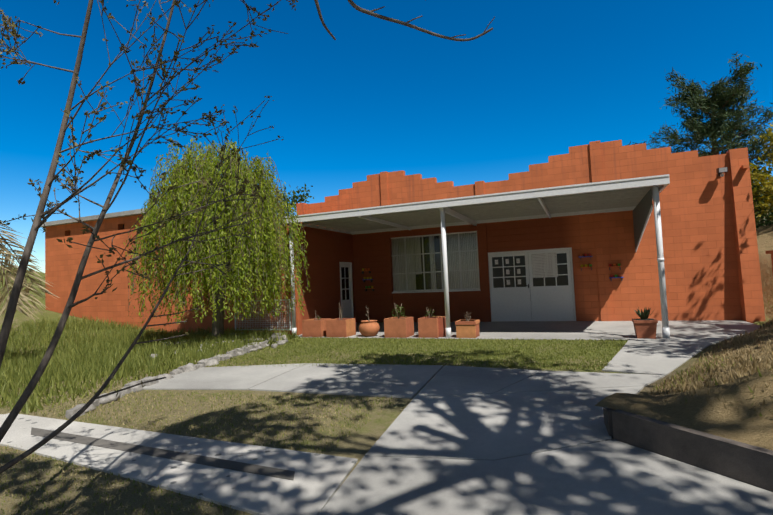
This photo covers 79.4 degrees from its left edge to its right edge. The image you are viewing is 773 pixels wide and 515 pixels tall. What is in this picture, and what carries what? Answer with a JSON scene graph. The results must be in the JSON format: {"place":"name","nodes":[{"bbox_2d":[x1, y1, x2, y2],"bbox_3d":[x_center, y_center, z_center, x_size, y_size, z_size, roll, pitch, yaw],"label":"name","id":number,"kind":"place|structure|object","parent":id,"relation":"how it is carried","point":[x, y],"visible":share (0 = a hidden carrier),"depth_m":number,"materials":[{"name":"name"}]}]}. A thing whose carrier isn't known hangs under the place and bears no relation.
{"place":"outdoors","nodes":[
{"label":"outdoors","id":0,"kind":"place"},
{"bbox_2d":[0,413,357,514],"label":"path","id":1,"kind":"structure","parent":0,"point":[312,487],"depth_m":4.06,"materials":[{"name":"concrete"}]},
{"bbox_2d":[31,427,294,479],"bbox_3d":[-2.449,1.874,4.556,3.850,0.013,0.157,-4,-3,25],"label":"path strip","id":2,"kind":"object","parent":1,"relation":"on","point":[220,463],"visible":0.86,"depth_m":4.34,"materials":[{"name":"grey concrete"}]},
{"bbox_2d":[0,213,772,514],"bbox_3d":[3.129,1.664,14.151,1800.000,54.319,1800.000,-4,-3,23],"label":"ground","id":3,"kind":"structure","parent":0,"point":[359,443],"depth_m":5.50,"materials":[{"name":"green plant"}]},
{"bbox_2d":[0,221,58,321],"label":"palm leaflets","id":4,"kind":"object","parent":3,"relation":"on","point":[24,293],"visible":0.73,"depth_m":9.51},
{"bbox_2d":[0,235,32,301],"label":"palm rachis","id":5,"kind":"object","parent":4,"relation":"attached to","point":[1,263],"visible":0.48,"depth_m":9.41,"materials":[{"name":"green"}]},
{"bbox_2d":[0,0,297,473],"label":"tree","id":6,"kind":"object","parent":3,"relation":"on","point":[39,220],"visible":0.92,"depth_m":2.98,"materials":[{"name":"grey plant"}]},
{"bbox_2d":[0,313,298,413],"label":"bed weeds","id":7,"kind":"object","parent":3,"relation":"on","point":[18,368],"visible":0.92,"depth_m":9.63,"materials":[{"name":"green plant"}]},
{"bbox_2d":[65,332,287,418],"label":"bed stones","id":8,"kind":"object","parent":3,"relation":"on","point":[71,412],"visible":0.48,"depth_m":8.26,"materials":[{"name":"grey stone"}]},
{"bbox_2d":[45,214,355,334],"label":"wing walls","id":9,"kind":"structure","parent":3,"relation":"on","point":[327,251],"depth_m":15.24,"materials":[{"name":"brick"}]},
{"bbox_2d":[41,206,163,227],"bbox_3d":[-9.502,-1.331,16.511,6.230,0.140,1.730,-4,-3,23],"label":"roof edge","id":10,"kind":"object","parent":9,"relation":"on","point":[96,217],"depth_m":15.74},
{"bbox_2d":[339,262,353,317],"bbox_3d":[-1.351,1.179,15.428,0.102,2.050,0.850,-4,-3,23],"label":"side door","id":11,"kind":"structure","parent":9,"relation":"in","point":[347,307],"depth_m":15.50,"materials":[{"name":"white wood"}]},
{"bbox_2d":[124,136,310,339],"bbox_3d":[-3.925,-0.462,11.250,4.156,5.023,4.310,-4,-3,23],"label":"willow","id":12,"kind":"object","parent":3,"relation":"on","point":[214,250],"depth_m":10.45,"materials":[{"name":"green plant"}]},
{"bbox_2d":[120,146,295,320],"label":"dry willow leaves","id":13,"kind":"object","parent":12,"relation":"attached to","point":[225,243],"visible":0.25,"depth_m":10.48,"materials":[{"name":"green plant"}]},
{"bbox_2d":[143,363,306,389],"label":"concrete path","id":14,"kind":"structure","parent":3,"relation":"on","point":[228,378],"depth_m":7.58,"materials":[{"name":"concrete"}]},
{"bbox_2d":[234,299,290,329],"bbox_3d":[-3.423,1.663,12.805,1.870,0.990,0.040,-4,-3,23],"label":"fence","id":15,"kind":"object","parent":3,"relation":"on","point":[265,322],"visible":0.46,"depth_m":12.75,"materials":[{"name":"white metal"}]},
{"bbox_2d":[0,346,608,514],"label":"dry lawn blades","id":16,"kind":"object","parent":3,"relation":"on","point":[146,485],"visible":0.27,"depth_m":5.24,"materials":[{"name":"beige plant"}]},
{"bbox_2d":[52,333,628,428],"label":"lawn","id":17,"kind":"structure","parent":3,"relation":"on","point":[390,355],"depth_m":8.80,"materials":[{"name":"green plant"}]},
{"bbox_2d":[249,363,442,398],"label":"concrete path","id":18,"kind":"structure","parent":3,"relation":"on","point":[395,381],"depth_m":6.96,"materials":[{"name":"concrete"}]},
{"bbox_2d":[314,0,494,40],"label":"tree branch","id":19,"kind":"object","parent":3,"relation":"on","point":[362,10],"visible":1,"depth_m":2.64,"materials":[{"name":"brown plant"}]},
{"bbox_2d":[281,174,669,337],"bbox_3d":[2.151,0.310,12.435,8.960,3.180,4.005,-4,-3,23],"label":"porch canopy","id":20,"kind":"object","parent":3,"relation":"on","point":[629,194],"visible":0.94,"depth_m":11.38,"materials":[{"name":"white metal"}]},
{"bbox_2d":[414,365,542,397],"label":"concrete slab","id":21,"kind":"structure","parent":3,"relation":"on","point":[445,380],"depth_m":6.51,"materials":[{"name":"concrete"}]},
{"bbox_2d":[365,386,643,460],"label":"concrete slab","id":22,"kind":"structure","parent":3,"relation":"on","point":[495,426],"depth_m":4.68,"materials":[{"name":"concrete"}]},
{"bbox_2d":[296,140,764,322],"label":"hall walls","id":23,"kind":"structure","parent":3,"relation":"on","point":[711,255],"depth_m":12.88,"materials":[{"name":"brick"}]},
{"bbox_2d":[391,233,478,290],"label":"curtains","id":24,"kind":"object","parent":23,"relation":"attached to","point":[472,277],"depth_m":14.96,"materials":[{"name":"white fabric"}]},
{"bbox_2d":[391,231,479,292],"bbox_3d":[1.464,0.183,14.953,3.070,1.850,0.145,-4,-3,23],"label":"window frame","id":25,"kind":"object","parent":23,"relation":"attached to","point":[434,290],"visible":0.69,"depth_m":14.89,"materials":[{"name":"white wood"}]},
{"bbox_2d":[391,233,478,290],"bbox_3d":[1.481,0.164,14.996,2.920,1.720,0.006,-4,-3,23],"label":"window glass","id":26,"kind":"object","parent":25,"relation":"in","point":[433,262],"visible":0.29,"depth_m":14.98,"materials":[{"name":"clear glass"}]},
{"bbox_2d":[362,254,623,290],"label":"wall decorations","id":27,"kind":"object","parent":23,"relation":"attached to","point":[581,267],"depth_m":13.06,"materials":[{"name":"brown"}]},
{"bbox_2d":[414,235,573,314],"bbox_3d":[3.692,0.046,15.873,12.900,3.970,3.090,-4,-3,23],"label":"hall interior","id":28,"kind":"object","parent":23,"relation":"in","point":[419,286],"depth_m":18.29,"materials":[{"name":"grey"}]},
{"bbox_2d":[488,247,575,321],"bbox_3d":[4.261,0.838,13.828,2.430,2.110,0.170,-4,-3,23],"label":"double door","id":29,"kind":"structure","parent":23,"relation":"in","point":[544,303],"depth_m":13.79,"materials":[{"name":"white wood"}]},
{"bbox_2d":[495,252,557,284],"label":"paper notices","id":30,"kind":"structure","parent":29,"relation":"attached to","point":[544,265],"depth_m":13.65,"materials":[{"name":"paper"}]},
{"bbox_2d":[632,188,652,251],"bbox_3d":[6.041,-0.761,11.004,0.027,1.138,3.688,-4,-3,23],"label":"side panel","id":31,"kind":"object","parent":23,"relation":"attached to","point":[642,210],"visible":1,"depth_m":10.97,"materials":[{"name":"white metal"}]},
{"bbox_2d":[716,167,727,176],"bbox_3d":[8.518,-2.168,11.836,0.200,0.225,0.324,-4,-3,23],"label":"security light","id":32,"kind":"object","parent":23,"relation":"attached to","point":[720,171],"visible":1,"depth_m":11.73,"materials":[{"name":"white plastic"}]},
{"bbox_2d":[741,164,748,169],"bbox_3d":[8.953,-2.254,11.643,0.120,0.080,0.250,-4,-3,23],"label":"roof spout","id":33,"kind":"object","parent":23,"relation":"attached to","point":[743,167],"visible":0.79,"depth_m":11.55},
{"bbox_2d":[298,320,762,340],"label":"porch slab","id":34,"kind":"structure","parent":3,"relation":"on","point":[584,330],"depth_m":11.00,"materials":[{"name":"grey concrete"}]},
{"bbox_2d":[302,302,657,338],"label":"planters","id":35,"kind":"object","parent":34,"relation":"on","point":[645,326],"visible":1,"depth_m":11.14,"materials":[{"name":"orange ceramic"}]},
{"bbox_2d":[318,439,772,514],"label":"concrete slab","id":36,"kind":"structure","parent":3,"relation":"on","point":[612,477],"depth_m":3.35,"materials":[{"name":"concrete"}]},
{"bbox_2d":[495,370,664,392],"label":"concrete slab","id":37,"kind":"structure","parent":3,"relation":"on","point":[544,380],"depth_m":6.17,"materials":[{"name":"concrete"}]},
{"bbox_2d":[602,337,732,375],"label":"path","id":38,"kind":"structure","parent":3,"relation":"on","point":[663,356],"depth_m":7.60,"materials":[{"name":"concrete"}]},
{"bbox_2d":[603,408,772,491],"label":"retaining wall","id":39,"kind":"structure","parent":3,"relation":"on","point":[742,462],"depth_m":3.56,"materials":[{"name":"concrete"}]},
{"bbox_2d":[625,51,772,175],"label":"tree","id":40,"kind":"object","parent":3,"relation":"on","point":[691,123],"depth_m":24.35,"materials":[{"name":"green plant"}]},
{"bbox_2d":[648,260,772,421],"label":"dry grass","id":41,"kind":"structure","parent":3,"relation":"on","point":[743,365],"depth_m":5.63,"materials":[{"name":"beige plant"}]},
{"bbox_2d":[654,292,772,416],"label":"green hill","id":42,"kind":"structure","parent":3,"relation":"on","point":[716,383],"depth_m":5.67,"materials":[{"name":"green plant"}]},
{"bbox_2d":[748,117,772,220],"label":"yellow tree","id":43,"kind":"object","parent":3,"relation":"on","point":[763,173],"depth_m":23.41,"materials":[{"name":"plant"}]},
{"bbox_2d":[749,162,772,227],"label":"green tree leaves","id":44,"kind":"object","parent":3,"relation":"on","point":[767,222],"visible":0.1,"depth_m":24.70,"materials":[{"name":"green plant"}]},
{"bbox_2d":[753,178,769,225],"bbox_3d":[21.348,-2.985,26.072,5.966,5.000,5.842,-2,-3,-6],"label":"green tree","id":45,"kind":"object","parent":3,"relation":"on","point":[757,209],"visible":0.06,"depth_m":25.53,"materials":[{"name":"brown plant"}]},
{"bbox_2d":[757,250,772,328],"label":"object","id":46,"kind":"object","parent":3,"relation":"on","point":[770,252],"visible":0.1,"depth_m":9.91,"materials":[{"name":"green plant"}]},
{"bbox_3d":[-6.680,-0.955,27.421,6.727,8.650,6.975,-4,-3,23],"label":"tree wood","id":47,"kind":"object","parent":3,"relation":"on","visible":0},
{"bbox_2d":[274,184,313,225],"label":"tree leaves","id":48,"kind":"object","parent":47,"relation":"on","point":[303,197],"visible":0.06,"depth_m":26.47,"materials":[{"name":"green plant"}]},
{"bbox_2d":[0,0,772,272],"label":"sky","id":49,"kind":"structure","parent":0,"point":[550,77],"materials":[{"name":"blue"}]},
{"bbox_2d":[595,370,772,450],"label":"bank","id":50,"kind":"structure","parent":0,"point":[713,415],"depth_m":3.79,"materials":[{"name":"brown soil"}]}
]}

